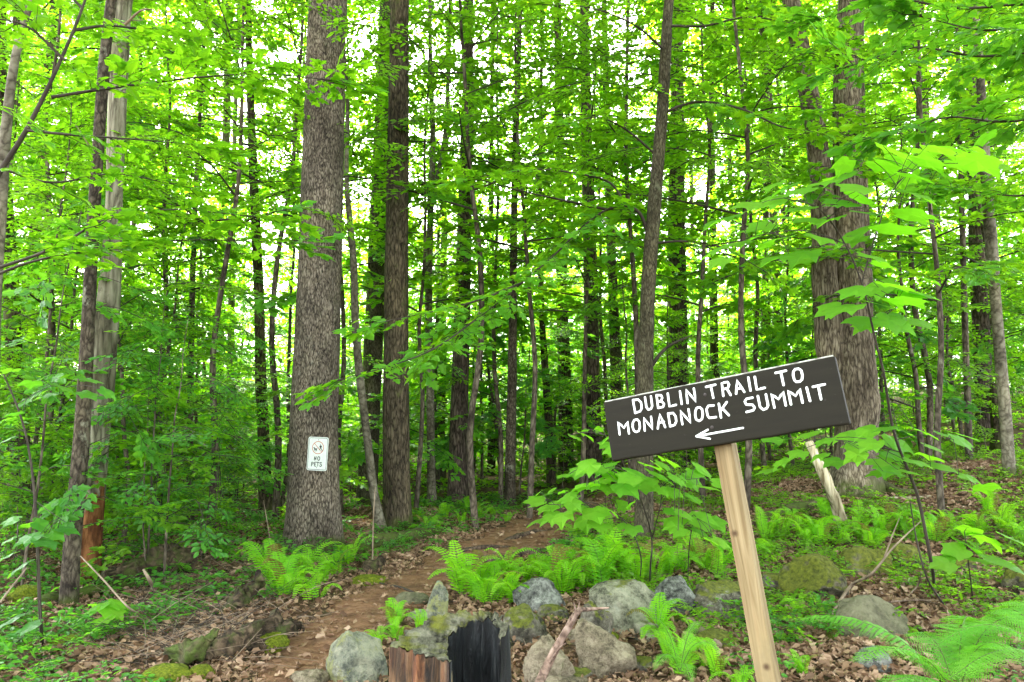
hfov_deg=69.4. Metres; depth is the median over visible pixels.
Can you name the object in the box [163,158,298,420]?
understory tree
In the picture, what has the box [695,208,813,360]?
understory tree
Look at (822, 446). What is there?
young sapling
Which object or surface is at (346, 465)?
young sapling
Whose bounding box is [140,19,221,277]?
tall tree
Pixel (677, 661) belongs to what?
fern
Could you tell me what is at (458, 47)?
sky
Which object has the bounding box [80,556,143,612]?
fallen branch
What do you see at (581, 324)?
young sapling
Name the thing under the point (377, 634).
fern
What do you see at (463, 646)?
tree stump
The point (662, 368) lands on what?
understory tree
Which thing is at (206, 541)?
young sapling
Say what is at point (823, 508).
fern
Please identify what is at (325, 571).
fern
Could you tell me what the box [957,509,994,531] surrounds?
fern
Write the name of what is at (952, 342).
understory tree
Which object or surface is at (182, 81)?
tall tree
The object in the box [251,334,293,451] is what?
young sapling
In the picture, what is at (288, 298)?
understory tree
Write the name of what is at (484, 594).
fern
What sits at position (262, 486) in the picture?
young sapling
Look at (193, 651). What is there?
rock
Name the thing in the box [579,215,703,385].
understory tree
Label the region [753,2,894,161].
tall tree
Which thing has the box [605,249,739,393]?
understory tree
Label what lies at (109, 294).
dead tree
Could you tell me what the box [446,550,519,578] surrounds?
fern
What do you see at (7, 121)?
maple tree
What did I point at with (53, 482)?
understory tree
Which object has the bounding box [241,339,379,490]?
young sapling
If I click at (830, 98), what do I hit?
tall tree
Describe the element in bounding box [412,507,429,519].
fern
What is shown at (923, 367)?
young sapling
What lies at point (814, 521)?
fern
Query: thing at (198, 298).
understory tree
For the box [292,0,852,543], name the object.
maple tree
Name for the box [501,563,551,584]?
fern
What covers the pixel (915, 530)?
fern
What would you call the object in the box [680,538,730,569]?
fern
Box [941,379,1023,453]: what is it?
young sapling
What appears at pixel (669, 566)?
fern
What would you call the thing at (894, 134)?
tall tree
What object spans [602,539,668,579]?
fern
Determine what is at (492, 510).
fern
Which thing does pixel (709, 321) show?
young sapling
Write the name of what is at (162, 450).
young sapling
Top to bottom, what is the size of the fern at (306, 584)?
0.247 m
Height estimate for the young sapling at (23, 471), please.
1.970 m
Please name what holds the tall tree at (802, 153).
on the ground
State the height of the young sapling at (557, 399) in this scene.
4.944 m
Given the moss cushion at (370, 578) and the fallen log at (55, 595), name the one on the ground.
the fallen log at (55, 595)
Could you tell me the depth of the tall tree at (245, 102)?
45.53 m
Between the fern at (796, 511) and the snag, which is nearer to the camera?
the fern at (796, 511)
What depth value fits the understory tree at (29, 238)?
13.35 m
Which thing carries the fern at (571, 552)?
on the ground
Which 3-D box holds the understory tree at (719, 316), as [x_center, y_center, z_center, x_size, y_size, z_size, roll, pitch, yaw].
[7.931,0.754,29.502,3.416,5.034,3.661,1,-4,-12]
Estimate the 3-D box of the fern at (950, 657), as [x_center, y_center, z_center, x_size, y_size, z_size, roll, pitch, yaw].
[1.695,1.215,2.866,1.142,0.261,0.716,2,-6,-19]
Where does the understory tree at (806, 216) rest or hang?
on the ground
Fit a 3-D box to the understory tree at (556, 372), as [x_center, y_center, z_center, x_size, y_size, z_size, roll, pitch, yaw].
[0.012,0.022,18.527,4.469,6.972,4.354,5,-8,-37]
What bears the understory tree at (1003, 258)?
on the ground
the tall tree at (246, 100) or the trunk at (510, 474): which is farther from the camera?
the tall tree at (246, 100)
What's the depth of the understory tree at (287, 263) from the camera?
19.80 m
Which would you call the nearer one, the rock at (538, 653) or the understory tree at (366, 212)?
the rock at (538, 653)
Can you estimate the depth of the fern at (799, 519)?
9.13 m
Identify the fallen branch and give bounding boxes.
[0,568,26,602]
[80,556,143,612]
[143,569,156,592]
[263,500,270,548]
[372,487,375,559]
[379,582,413,591]
[671,610,721,647]
[819,599,957,618]
[906,573,920,597]
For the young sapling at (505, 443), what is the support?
on the ground
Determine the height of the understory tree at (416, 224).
10.617 m
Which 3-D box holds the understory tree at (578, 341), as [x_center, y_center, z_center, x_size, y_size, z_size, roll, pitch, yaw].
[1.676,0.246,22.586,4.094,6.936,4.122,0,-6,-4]
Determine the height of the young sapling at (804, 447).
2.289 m
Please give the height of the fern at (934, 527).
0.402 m
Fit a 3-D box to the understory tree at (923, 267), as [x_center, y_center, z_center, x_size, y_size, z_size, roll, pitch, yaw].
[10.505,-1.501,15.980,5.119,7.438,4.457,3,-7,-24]
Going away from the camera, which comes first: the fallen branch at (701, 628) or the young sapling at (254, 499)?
the fallen branch at (701, 628)
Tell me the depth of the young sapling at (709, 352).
25.19 m
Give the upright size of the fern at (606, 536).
0.578 m
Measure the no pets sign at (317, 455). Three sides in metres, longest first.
0.430 x 0.285 x 0.013 m
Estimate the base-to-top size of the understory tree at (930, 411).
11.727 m
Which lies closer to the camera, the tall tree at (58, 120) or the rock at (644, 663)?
the rock at (644, 663)
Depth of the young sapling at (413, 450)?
17.71 m
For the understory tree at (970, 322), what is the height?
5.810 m
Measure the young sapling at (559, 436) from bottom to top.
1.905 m
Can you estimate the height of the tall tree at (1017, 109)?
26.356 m
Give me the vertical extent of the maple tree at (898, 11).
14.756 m
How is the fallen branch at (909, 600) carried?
on the ground
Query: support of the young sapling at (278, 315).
on the ground
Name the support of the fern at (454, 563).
on the ground
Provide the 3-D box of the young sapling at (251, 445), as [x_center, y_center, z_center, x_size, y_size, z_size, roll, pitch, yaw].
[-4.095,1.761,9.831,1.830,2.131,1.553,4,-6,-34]
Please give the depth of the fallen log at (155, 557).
7.68 m
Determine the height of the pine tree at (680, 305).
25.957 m
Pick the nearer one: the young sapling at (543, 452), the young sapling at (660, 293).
the young sapling at (543, 452)
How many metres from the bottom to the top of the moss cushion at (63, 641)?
0.128 m
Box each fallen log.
[15,576,144,608]
[94,544,196,584]
[343,526,445,554]
[754,498,827,524]
[884,495,931,499]
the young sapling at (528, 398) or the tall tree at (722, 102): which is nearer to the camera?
the young sapling at (528, 398)
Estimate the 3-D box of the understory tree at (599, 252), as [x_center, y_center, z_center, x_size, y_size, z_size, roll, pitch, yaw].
[1.871,-1.732,17.062,6.645,10.071,5.609,5,-8,-39]
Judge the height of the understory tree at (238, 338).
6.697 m
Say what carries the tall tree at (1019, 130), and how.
on the ground
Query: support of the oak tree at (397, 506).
on the ground
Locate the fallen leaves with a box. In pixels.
[0,453,1023,681]
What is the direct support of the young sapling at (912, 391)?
on the ground
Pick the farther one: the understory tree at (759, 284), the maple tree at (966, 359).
the understory tree at (759, 284)
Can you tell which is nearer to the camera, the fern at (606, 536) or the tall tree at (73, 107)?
the fern at (606, 536)
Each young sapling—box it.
[0,211,177,584]
[0,296,75,506]
[0,348,67,578]
[0,359,75,525]
[0,363,141,521]
[0,404,72,571]
[0,410,58,551]
[0,432,37,518]
[0,463,39,546]
[1,288,204,516]
[18,463,158,558]
[36,395,142,496]
[42,311,293,588]
[45,324,190,525]
[54,374,207,531]
[54,376,229,584]
[58,287,265,548]
[106,391,232,542]
[111,426,185,505]
[127,316,225,465]
[131,393,277,549]
[133,409,238,532]
[150,470,208,532]
[152,344,223,436]
[161,422,283,532]
[163,379,273,487]
[167,482,261,562]
[176,399,287,506]
[193,379,288,517]
[198,305,358,478]
[201,354,291,495]
[208,361,286,447]
[208,423,274,484]
[226,453,286,500]
[235,385,382,515]
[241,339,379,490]
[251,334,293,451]
[253,251,354,423]
[253,427,363,503]
[282,411,355,481]
[284,398,359,467]
[340,340,382,493]
[340,371,425,467]
[347,210,505,468]
[349,293,487,449]
[378,398,425,471]
[379,227,607,487]
[379,379,448,460]
[380,249,524,468]
[408,252,557,468]
[410,358,504,457]
[444,291,602,493]
[445,352,535,473]
[475,333,580,474]
[479,272,604,439]
[483,418,535,466]
[486,284,628,468]
[499,342,542,460]
[501,270,581,422]
[502,383,578,468]
[503,432,545,484]
[517,252,631,419]
[519,386,603,490]
[520,280,633,461]
[523,406,581,478]
[556,314,634,424]
[557,409,611,480]
[572,273,666,407]
[602,257,697,385]
[622,247,709,392]
[632,177,813,388]
[653,236,753,383]
[658,449,744,491]
[685,439,763,479]
[687,288,752,377]
[688,333,709,379]
[688,448,744,462]
[689,312,759,376]
[689,330,738,376]
[691,365,765,456]
[692,376,774,466]
[727,239,933,469]
[754,241,981,452]
[778,328,833,439]
[784,343,830,448]
[787,428,831,457]
[874,330,906,387]
[875,315,912,402]
[877,339,944,419]
[883,300,993,397]
[894,381,942,418]
[910,278,972,386]
[930,301,1018,399]
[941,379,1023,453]
[943,273,1023,391]
[994,337,1023,402]
[1007,263,1023,392]
[1009,369,1023,414]
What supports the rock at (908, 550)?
on the ground
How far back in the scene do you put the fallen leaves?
6.46 m
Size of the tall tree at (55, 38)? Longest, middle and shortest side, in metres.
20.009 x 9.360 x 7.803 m
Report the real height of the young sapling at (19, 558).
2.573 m
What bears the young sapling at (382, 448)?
on the ground
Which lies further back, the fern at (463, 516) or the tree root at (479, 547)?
the fern at (463, 516)
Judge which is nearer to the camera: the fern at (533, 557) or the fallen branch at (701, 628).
the fallen branch at (701, 628)
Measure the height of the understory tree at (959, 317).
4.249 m
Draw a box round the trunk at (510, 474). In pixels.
[504,11,522,508]
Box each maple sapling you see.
[0,0,387,274]
[0,368,115,644]
[701,129,1012,585]
[909,500,1023,605]
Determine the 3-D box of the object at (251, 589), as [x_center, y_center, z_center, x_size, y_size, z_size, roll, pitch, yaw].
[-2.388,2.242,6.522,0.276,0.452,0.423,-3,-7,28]
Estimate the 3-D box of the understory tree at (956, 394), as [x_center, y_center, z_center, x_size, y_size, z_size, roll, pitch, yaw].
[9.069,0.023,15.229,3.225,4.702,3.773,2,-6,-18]
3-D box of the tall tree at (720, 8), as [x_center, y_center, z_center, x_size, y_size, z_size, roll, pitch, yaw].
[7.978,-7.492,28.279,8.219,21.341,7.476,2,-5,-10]
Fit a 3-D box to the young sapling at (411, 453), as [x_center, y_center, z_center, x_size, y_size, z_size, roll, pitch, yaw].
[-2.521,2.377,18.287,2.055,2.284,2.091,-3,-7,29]
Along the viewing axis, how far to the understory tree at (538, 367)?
23.00 m
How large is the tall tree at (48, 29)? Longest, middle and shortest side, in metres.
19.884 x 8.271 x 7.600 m
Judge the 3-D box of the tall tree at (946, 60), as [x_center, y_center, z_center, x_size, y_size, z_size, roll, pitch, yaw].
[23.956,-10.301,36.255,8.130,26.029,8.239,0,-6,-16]
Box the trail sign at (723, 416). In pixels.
[604,355,850,681]
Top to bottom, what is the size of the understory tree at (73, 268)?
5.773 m
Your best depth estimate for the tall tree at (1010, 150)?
41.27 m
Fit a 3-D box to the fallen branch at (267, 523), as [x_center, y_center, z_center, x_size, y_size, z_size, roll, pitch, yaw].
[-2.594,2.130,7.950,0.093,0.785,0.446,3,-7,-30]
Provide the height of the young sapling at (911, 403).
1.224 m
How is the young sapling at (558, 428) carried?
on the ground
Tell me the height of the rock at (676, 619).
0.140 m
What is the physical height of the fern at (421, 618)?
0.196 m
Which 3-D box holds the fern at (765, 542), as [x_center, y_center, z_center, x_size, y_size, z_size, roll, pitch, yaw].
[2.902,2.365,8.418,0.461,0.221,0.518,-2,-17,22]
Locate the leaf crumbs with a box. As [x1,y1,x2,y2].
[0,508,1023,681]
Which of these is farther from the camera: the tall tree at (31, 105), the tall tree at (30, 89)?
the tall tree at (31, 105)
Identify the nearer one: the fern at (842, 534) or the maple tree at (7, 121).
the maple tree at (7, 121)
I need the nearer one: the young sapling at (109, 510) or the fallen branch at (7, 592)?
the fallen branch at (7, 592)
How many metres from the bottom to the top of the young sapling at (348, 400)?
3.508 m
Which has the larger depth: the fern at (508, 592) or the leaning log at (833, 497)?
the leaning log at (833, 497)
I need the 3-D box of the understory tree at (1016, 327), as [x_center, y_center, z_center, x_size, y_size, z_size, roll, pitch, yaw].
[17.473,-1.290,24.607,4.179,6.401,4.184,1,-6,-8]
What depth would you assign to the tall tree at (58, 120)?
47.49 m
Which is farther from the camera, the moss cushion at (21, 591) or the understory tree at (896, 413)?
the understory tree at (896, 413)
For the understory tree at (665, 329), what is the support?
on the ground
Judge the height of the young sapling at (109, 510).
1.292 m
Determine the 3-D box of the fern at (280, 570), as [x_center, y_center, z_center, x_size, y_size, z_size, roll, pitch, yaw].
[-2.113,2.204,6.888,0.523,0.429,0.786,4,-7,-31]
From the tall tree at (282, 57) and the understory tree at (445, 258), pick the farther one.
the tall tree at (282, 57)
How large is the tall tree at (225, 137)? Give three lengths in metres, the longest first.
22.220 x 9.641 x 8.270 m
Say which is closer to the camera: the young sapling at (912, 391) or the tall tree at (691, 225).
the young sapling at (912, 391)
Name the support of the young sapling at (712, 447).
on the ground
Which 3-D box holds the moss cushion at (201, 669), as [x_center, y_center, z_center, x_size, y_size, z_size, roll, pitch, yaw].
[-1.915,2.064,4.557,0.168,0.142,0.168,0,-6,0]
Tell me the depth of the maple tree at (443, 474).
18.95 m
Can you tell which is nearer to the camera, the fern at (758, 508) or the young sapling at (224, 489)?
the fern at (758, 508)
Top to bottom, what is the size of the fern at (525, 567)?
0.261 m
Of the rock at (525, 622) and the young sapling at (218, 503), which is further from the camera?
the young sapling at (218, 503)
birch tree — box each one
[425,0,449,506]
[602,1,624,470]
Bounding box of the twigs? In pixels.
[13,494,1023,681]
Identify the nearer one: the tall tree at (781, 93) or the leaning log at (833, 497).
the leaning log at (833, 497)
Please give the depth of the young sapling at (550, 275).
20.55 m
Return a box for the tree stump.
[389,610,511,681]
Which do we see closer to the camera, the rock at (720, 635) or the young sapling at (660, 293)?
the rock at (720, 635)
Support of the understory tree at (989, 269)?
on the ground
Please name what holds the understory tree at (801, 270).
on the ground
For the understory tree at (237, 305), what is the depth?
18.88 m
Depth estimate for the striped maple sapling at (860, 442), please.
4.89 m
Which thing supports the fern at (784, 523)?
on the ground
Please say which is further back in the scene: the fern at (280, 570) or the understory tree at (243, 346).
the understory tree at (243, 346)
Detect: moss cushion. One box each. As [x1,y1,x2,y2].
[6,584,43,602]
[48,633,95,651]
[135,663,192,681]
[189,664,215,680]
[262,632,289,653]
[351,574,387,586]
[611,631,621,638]
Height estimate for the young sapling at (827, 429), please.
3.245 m
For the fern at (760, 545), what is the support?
on the ground
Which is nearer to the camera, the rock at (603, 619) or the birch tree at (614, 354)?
the rock at (603, 619)
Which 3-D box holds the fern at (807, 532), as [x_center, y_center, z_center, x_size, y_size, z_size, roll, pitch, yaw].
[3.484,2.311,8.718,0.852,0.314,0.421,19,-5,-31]
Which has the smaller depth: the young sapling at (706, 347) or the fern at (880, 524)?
the fern at (880, 524)
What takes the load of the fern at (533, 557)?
on the ground
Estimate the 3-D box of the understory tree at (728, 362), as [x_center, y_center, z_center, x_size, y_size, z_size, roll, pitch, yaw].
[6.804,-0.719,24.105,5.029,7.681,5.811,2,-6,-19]
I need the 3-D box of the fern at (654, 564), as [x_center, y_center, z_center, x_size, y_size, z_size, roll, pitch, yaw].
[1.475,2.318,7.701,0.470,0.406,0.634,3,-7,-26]
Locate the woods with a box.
[13,42,1023,414]
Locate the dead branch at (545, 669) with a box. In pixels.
[535,602,608,681]
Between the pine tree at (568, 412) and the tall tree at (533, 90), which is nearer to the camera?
the pine tree at (568, 412)
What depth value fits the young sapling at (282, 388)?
15.18 m
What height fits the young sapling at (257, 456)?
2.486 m
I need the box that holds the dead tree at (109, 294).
[75,0,153,579]
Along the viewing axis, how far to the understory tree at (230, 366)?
12.24 m
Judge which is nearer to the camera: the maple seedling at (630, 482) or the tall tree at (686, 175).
the maple seedling at (630, 482)
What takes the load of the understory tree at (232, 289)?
on the ground
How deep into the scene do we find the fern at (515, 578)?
6.77 m
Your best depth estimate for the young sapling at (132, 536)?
10.00 m
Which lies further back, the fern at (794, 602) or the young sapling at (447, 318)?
the young sapling at (447, 318)
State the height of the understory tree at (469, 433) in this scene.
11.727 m
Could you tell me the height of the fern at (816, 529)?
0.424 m
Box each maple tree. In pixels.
[0,0,31,351]
[0,5,30,525]
[58,0,116,607]
[174,0,307,496]
[185,1,207,521]
[245,0,272,515]
[289,0,549,479]
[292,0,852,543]
[348,0,612,475]
[410,0,579,489]
[610,0,758,462]
[661,0,837,451]
[759,0,1023,208]
[782,0,918,499]
[956,27,973,460]
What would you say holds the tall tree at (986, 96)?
on the ground
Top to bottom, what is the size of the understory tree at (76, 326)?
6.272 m
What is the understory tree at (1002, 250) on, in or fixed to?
on the ground
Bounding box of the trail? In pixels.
[252,458,666,681]
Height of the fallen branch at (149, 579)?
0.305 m
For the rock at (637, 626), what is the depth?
5.49 m
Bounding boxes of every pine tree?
[278,0,346,555]
[343,0,390,506]
[445,0,473,504]
[554,0,575,474]
[580,1,602,482]
[667,4,690,475]
[965,10,992,442]
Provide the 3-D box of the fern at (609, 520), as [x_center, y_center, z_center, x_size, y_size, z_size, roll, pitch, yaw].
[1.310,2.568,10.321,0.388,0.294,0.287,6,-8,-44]
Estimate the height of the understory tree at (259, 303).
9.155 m
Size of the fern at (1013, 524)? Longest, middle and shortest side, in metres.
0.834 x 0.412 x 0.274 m
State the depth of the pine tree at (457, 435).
14.42 m
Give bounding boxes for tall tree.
[0,1,187,450]
[1,0,153,332]
[6,4,75,190]
[7,0,98,93]
[7,28,69,232]
[7,35,81,133]
[8,0,96,407]
[10,9,73,101]
[16,12,70,207]
[17,6,172,296]
[21,3,195,328]
[22,0,185,267]
[36,19,182,277]
[52,1,223,293]
[66,3,259,238]
[67,4,201,313]
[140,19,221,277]
[142,0,273,414]
[162,0,305,410]
[172,0,296,225]
[230,0,372,419]
[260,0,411,216]
[481,0,611,389]
[563,6,695,380]
[607,0,743,303]
[617,12,742,375]
[642,0,810,371]
[645,2,798,295]
[683,0,785,448]
[683,1,832,179]
[684,1,834,432]
[693,1,869,295]
[698,7,830,216]
[719,57,803,223]
[745,6,826,277]
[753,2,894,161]
[767,0,928,121]
[772,1,907,184]
[776,4,903,206]
[796,1,928,214]
[806,0,954,414]
[818,1,940,386]
[820,4,950,386]
[834,0,1019,116]
[891,1,1023,197]
[912,0,1023,391]
[927,10,1023,183]
[949,28,1023,172]
[953,35,1023,153]
[991,28,1023,160]
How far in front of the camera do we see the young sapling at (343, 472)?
11.10 m
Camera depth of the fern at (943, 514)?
9.00 m
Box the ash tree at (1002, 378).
[972,5,1017,478]
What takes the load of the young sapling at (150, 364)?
on the ground
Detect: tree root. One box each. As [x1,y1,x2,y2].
[453,544,509,554]
[485,548,550,562]
[502,528,551,539]
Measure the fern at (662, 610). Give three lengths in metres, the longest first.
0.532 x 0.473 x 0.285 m
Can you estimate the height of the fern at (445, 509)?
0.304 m
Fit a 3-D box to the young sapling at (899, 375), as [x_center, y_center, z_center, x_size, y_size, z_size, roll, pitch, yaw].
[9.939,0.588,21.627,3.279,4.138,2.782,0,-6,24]
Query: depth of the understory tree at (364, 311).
24.49 m
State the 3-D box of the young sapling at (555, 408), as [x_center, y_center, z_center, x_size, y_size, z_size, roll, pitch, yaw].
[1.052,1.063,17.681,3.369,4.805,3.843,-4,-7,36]
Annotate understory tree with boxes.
[0,0,242,517]
[0,0,303,513]
[0,0,307,481]
[0,42,160,399]
[0,69,211,498]
[0,76,248,431]
[0,103,205,554]
[0,111,163,477]
[0,136,186,532]
[0,223,98,414]
[0,258,144,480]
[0,262,162,429]
[1,61,274,543]
[1,199,74,427]
[1,216,206,501]
[2,169,284,532]
[8,0,407,539]
[72,0,477,523]
[73,185,293,480]
[97,212,281,478]
[108,225,272,502]
[112,199,286,479]
[122,62,434,511]
[127,210,267,420]
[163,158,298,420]
[167,274,285,420]
[199,294,285,414]
[200,0,518,513]
[234,0,677,528]
[243,97,452,415]
[254,203,410,459]
[261,9,571,516]
[267,195,368,383]
[282,197,497,481]
[340,236,448,445]
[340,284,364,387]
[340,334,426,483]
[342,0,596,490]
[342,240,529,468]
[343,278,415,421]
[354,296,504,461]
[360,2,666,498]
[378,0,670,519]
[414,188,581,472]
[414,247,553,480]
[425,206,582,440]
[433,14,754,500]
[445,0,814,511]
[448,241,574,451]
[471,35,763,478]
[482,147,694,461]
[502,0,930,510]
[502,257,630,433]
[537,235,681,467]
[537,252,664,440]
[547,0,923,503]
[553,188,725,401]
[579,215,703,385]
[579,248,665,385]
[585,285,758,487]
[593,311,758,483]
[600,249,709,377]
[602,0,920,475]
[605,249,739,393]
[659,195,805,381]
[660,53,952,469]
[684,0,1023,516]
[688,279,807,459]
[690,154,816,460]
[692,296,745,379]
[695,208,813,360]
[717,254,761,369]
[718,138,811,346]
[724,245,805,362]
[744,73,1023,447]
[749,168,952,379]
[751,74,1001,433]
[755,0,1023,461]
[770,245,933,456]
[779,0,1023,452]
[779,186,882,349]
[779,243,914,401]
[780,111,1023,462]
[870,230,931,374]
[871,246,936,388]
[875,90,1023,372]
[875,230,1023,450]
[876,107,1023,387]
[876,186,1014,348]
[876,253,1023,433]
[877,235,1023,426]
[883,224,1023,422]
[912,281,1023,401]
[928,246,1023,375]
[933,148,1023,379]
[960,183,1023,376]
[973,217,1023,382]
[998,219,1023,333]
[1001,219,1023,367]
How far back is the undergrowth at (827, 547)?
9.01 m
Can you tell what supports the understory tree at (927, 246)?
on the ground
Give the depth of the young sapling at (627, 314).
22.61 m
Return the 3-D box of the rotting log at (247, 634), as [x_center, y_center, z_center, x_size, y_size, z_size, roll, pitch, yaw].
[-1.847,2.146,5.336,0.324,0.290,1.191,-3,-7,27]
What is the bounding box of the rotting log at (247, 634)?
[196,612,305,663]
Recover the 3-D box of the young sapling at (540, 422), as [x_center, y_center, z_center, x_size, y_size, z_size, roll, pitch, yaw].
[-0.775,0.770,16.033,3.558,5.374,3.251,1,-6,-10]
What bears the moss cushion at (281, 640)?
on the ground
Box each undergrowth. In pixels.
[0,487,1023,681]
[3,395,1023,644]
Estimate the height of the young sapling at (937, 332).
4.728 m
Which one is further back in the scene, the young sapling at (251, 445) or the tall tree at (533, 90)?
the tall tree at (533, 90)
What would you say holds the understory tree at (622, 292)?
on the ground
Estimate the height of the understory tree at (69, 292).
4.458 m
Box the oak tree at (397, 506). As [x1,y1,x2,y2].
[382,0,413,530]
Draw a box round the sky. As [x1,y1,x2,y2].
[6,0,1023,399]
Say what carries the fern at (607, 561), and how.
on the ground
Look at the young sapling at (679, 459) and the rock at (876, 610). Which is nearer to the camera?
the rock at (876, 610)
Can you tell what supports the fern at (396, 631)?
on the ground
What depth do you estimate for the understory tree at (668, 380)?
14.12 m
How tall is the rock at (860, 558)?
0.495 m
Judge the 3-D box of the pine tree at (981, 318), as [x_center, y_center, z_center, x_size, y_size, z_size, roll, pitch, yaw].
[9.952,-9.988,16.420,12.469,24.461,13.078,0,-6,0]
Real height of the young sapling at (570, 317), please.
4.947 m
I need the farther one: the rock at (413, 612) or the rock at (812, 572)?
the rock at (812, 572)
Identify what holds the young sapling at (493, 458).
on the ground
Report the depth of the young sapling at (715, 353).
17.90 m
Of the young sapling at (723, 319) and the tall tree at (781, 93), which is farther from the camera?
the tall tree at (781, 93)
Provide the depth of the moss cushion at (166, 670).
4.46 m
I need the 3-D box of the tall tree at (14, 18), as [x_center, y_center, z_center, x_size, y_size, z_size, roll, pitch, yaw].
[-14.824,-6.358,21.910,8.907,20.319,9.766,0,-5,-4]
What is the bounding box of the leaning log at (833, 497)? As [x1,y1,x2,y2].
[805,441,847,525]
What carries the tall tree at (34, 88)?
on the ground
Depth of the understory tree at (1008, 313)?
20.49 m
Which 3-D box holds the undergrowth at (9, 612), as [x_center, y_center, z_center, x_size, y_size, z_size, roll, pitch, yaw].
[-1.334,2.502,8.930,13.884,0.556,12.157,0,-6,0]
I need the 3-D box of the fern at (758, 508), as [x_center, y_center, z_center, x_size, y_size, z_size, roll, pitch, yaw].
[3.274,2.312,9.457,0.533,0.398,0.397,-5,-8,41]
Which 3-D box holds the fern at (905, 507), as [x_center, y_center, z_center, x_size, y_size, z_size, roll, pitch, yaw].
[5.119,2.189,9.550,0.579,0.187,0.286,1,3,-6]
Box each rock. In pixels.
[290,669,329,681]
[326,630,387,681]
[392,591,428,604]
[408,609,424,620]
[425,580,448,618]
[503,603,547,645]
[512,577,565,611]
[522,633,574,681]
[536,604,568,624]
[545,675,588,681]
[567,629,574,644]
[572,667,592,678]
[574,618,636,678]
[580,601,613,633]
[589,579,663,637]
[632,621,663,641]
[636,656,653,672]
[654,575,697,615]
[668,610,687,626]
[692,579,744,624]
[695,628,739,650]
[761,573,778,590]
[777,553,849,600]
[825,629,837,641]
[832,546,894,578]
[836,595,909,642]
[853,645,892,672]
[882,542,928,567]
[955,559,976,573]
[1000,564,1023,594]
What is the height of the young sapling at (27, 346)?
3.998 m
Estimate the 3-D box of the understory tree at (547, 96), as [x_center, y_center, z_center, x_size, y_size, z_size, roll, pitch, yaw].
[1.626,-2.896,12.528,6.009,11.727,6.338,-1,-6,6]
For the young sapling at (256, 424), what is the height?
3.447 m
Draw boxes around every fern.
[236,538,317,580]
[258,551,319,598]
[265,560,338,589]
[274,573,342,602]
[293,541,346,573]
[307,559,339,586]
[312,548,351,574]
[334,532,376,564]
[365,626,389,644]
[375,616,410,640]
[380,597,414,624]
[405,609,426,626]
[407,515,442,528]
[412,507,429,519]
[422,540,507,595]
[429,502,454,517]
[435,568,498,601]
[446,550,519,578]
[451,568,522,604]
[453,511,469,521]
[457,496,469,510]
[477,502,488,519]
[477,562,530,590]
[479,547,540,581]
[481,504,503,514]
[487,574,528,604]
[488,512,521,521]
[490,570,528,598]
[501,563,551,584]
[517,544,600,594]
[517,558,558,576]
[522,545,575,577]
[526,546,590,578]
[552,565,601,592]
[557,514,582,536]
[557,537,658,590]
[579,526,650,578]
[582,544,619,579]
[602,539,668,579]
[604,516,615,531]
[626,592,682,638]
[638,546,678,580]
[649,541,687,558]
[649,628,679,654]
[649,629,707,675]
[652,618,722,681]
[654,548,691,574]
[669,531,709,554]
[672,543,712,575]
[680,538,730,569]
[691,654,734,671]
[694,637,731,676]
[701,537,759,580]
[707,665,782,681]
[727,568,780,586]
[750,505,787,530]
[752,515,782,540]
[756,538,786,556]
[756,543,775,552]
[762,511,794,537]
[775,518,830,546]
[777,649,823,673]
[779,596,811,613]
[782,506,815,524]
[786,514,842,548]
[786,615,1023,681]
[791,515,811,537]
[803,497,852,519]
[803,516,835,532]
[820,521,874,545]
[831,516,851,533]
[844,500,886,523]
[844,516,873,538]
[851,504,905,535]
[852,521,896,548]
[862,503,919,532]
[876,506,917,519]
[886,502,928,516]
[894,521,938,544]
[897,526,923,536]
[906,509,971,543]
[928,510,954,528]
[934,598,1023,678]
[950,540,993,554]
[955,487,1009,519]
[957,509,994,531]
[981,517,1023,535]
[986,503,1023,530]
[1000,525,1023,546]
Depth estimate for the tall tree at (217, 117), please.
44.45 m
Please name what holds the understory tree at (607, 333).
on the ground
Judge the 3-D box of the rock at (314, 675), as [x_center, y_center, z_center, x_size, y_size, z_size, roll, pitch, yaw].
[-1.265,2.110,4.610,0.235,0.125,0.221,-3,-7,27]
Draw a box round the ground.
[0,389,1023,681]
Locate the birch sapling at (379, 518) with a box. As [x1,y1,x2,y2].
[344,60,386,533]
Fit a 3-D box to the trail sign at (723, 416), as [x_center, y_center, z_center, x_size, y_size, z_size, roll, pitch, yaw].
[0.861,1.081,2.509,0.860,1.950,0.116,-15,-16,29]
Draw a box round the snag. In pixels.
[989,383,999,450]
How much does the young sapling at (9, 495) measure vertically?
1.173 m
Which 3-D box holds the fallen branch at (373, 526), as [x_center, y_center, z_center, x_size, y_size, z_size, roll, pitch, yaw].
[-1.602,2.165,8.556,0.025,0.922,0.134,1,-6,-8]
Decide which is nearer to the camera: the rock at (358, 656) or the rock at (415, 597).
the rock at (358, 656)
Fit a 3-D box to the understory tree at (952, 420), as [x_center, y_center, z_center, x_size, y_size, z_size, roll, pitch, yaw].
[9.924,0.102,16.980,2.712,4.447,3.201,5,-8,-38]
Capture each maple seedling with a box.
[84,598,128,627]
[523,426,731,581]
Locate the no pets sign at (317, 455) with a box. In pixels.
[307,437,328,470]
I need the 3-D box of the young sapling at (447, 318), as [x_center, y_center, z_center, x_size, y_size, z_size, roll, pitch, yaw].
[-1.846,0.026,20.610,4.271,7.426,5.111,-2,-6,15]
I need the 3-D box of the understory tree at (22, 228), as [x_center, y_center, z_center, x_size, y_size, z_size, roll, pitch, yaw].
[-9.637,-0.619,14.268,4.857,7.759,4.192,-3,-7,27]
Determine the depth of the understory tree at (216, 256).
11.72 m
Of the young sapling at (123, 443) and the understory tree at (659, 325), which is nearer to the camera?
the young sapling at (123, 443)
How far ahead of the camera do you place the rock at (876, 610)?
5.56 m

